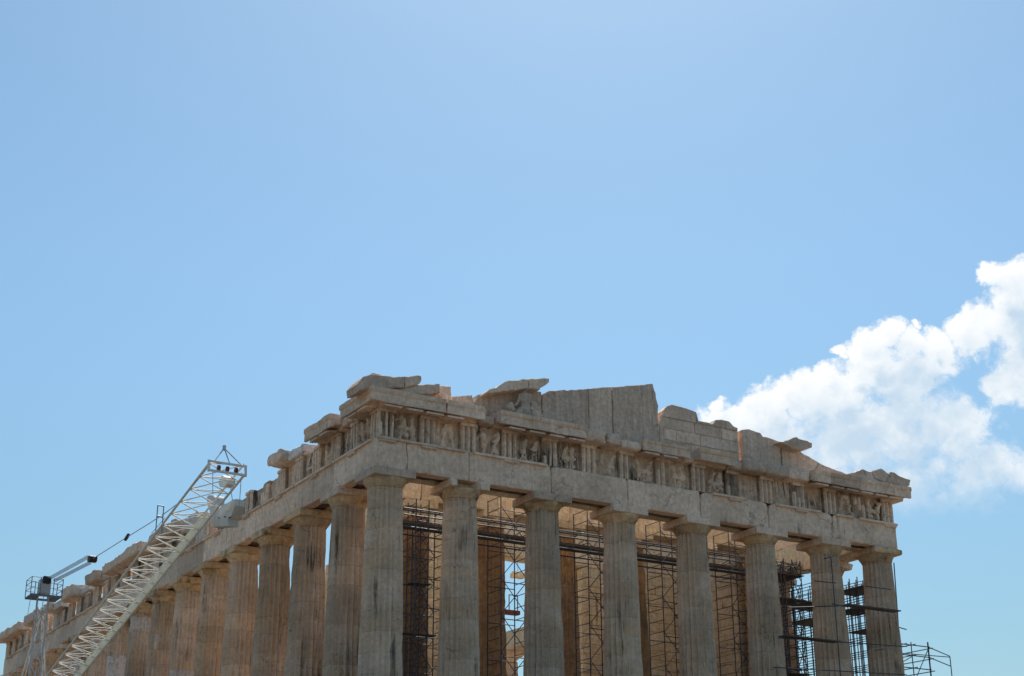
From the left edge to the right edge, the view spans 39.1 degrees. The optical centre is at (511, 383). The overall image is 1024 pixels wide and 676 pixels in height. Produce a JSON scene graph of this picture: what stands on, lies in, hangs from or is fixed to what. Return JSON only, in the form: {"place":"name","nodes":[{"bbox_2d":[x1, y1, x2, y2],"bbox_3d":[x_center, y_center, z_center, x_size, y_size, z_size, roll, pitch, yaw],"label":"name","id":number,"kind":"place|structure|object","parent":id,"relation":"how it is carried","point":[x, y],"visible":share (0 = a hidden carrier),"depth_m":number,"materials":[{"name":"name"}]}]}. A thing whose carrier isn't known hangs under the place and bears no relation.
{"place":"outdoors","nodes":[
{"label":"outdoors","id":0,"kind":"place"},
{"bbox_2d":[0,0,1023,675],"label":"sky","id":1,"kind":"structure","parent":0,"point":[784,220],"materials":[{"name":"blue"}]},
{"bbox_2d":[510,571,524,578],"bbox_3d":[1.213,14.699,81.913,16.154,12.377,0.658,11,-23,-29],"label":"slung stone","id":2,"kind":"object","parent":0,"point":[519,575],"visible":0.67,"depth_m":82.44,"materials":[{"name":"stone"}]},
{"bbox_3d":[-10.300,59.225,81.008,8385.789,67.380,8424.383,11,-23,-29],"label":"ground","id":3,"kind":"structure","parent":0,"visible":0},
{"bbox_2d":[17,445,246,675],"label":"crane","id":4,"kind":"object","parent":3,"relation":"on","point":[226,515],"visible":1,"depth_m":72.60,"materials":[{"name":"paint"}]},
{"bbox_2d":[0,373,911,675],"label":"temple ruin","id":5,"kind":"object","parent":3,"relation":"on","point":[624,465],"visible":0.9,"depth_m":69.38,"materials":[{"name":"stone"}]},
{"bbox_2d":[402,499,442,675],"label":"scaffold tower","id":6,"kind":"structure","parent":5,"relation":"on","point":[419,584],"depth_m":64.34,"materials":[{"name":"metal"}]},
{"bbox_2d":[403,507,745,580],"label":"walkway","id":7,"kind":"structure","parent":6,"relation":"attached to","point":[563,546],"depth_m":69.21,"materials":[{"name":"brown metal"}]},
{"bbox_2d":[487,496,525,675],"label":"scaffold tower","id":8,"kind":"structure","parent":5,"relation":"on","point":[500,589],"depth_m":66.58,"materials":[{"name":"metal"}]},
{"bbox_2d":[505,594,519,615],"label":"hoist","id":9,"kind":"object","parent":8,"relation":"attached to","point":[511,612],"visible":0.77,"depth_m":79.92,"materials":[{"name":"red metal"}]},
{"bbox_2d":[507,390,543,417],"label":"statue","id":10,"kind":"object","parent":5,"relation":"on","point":[525,400],"visible":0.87,"depth_m":65.88,"materials":[{"name":"stone"}]},
{"bbox_2d":[573,510,603,675],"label":"scaffold tower","id":11,"kind":"structure","parent":5,"relation":"on","point":[601,607],"depth_m":69.07,"materials":[{"name":"metal"}]},
{"bbox_2d":[645,521,679,675],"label":"scaffold tower","id":12,"kind":"structure","parent":5,"relation":"on","point":[663,607],"depth_m":71.23,"materials":[{"name":"metal"}]},
{"bbox_2d":[713,532,749,675],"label":"scaffold tower","id":13,"kind":"structure","parent":5,"relation":"on","point":[738,610],"depth_m":73.41,"materials":[{"name":"metal"}]},
{"bbox_2d":[776,558,811,675],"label":"scaffold tower","id":14,"kind":"structure","parent":5,"relation":"on","point":[785,577],"depth_m":78.20,"materials":[{"name":"metal"}]},
{"bbox_2d":[741,561,808,582],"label":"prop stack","id":15,"kind":"object","parent":14,"relation":"on","point":[788,569],"visible":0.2,"depth_m":79.26,"materials":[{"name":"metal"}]},
{"bbox_2d":[773,557,906,675],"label":"scaffold","id":16,"kind":"object","parent":5,"relation":"on","point":[794,637],"visible":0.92,"depth_m":72.20,"materials":[{"name":"metal"}]},
{"bbox_2d":[843,577,868,675],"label":"scaffold tower","id":17,"kind":"structure","parent":5,"relation":"on","point":[856,591],"depth_m":78.66,"materials":[{"name":"metal"}]},
{"bbox_2d":[893,563,906,629],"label":"scaffold pole","id":18,"kind":"object","parent":5,"relation":"attached to","point":[896,594],"visible":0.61,"depth_m":76.91,"materials":[{"name":"metal"}]},
{"bbox_2d":[790,583,815,675],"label":"scaffold tower","id":19,"kind":"structure","parent":3,"relation":"on","point":[809,622],"depth_m":82.42,"materials":[{"name":"metal"}]},
{"bbox_2d":[901,642,951,675],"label":"scaffold cage","id":20,"kind":"object","parent":3,"relation":"on","point":[924,656],"visible":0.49,"depth_m":75.99,"materials":[{"name":"metal"}]}
]}

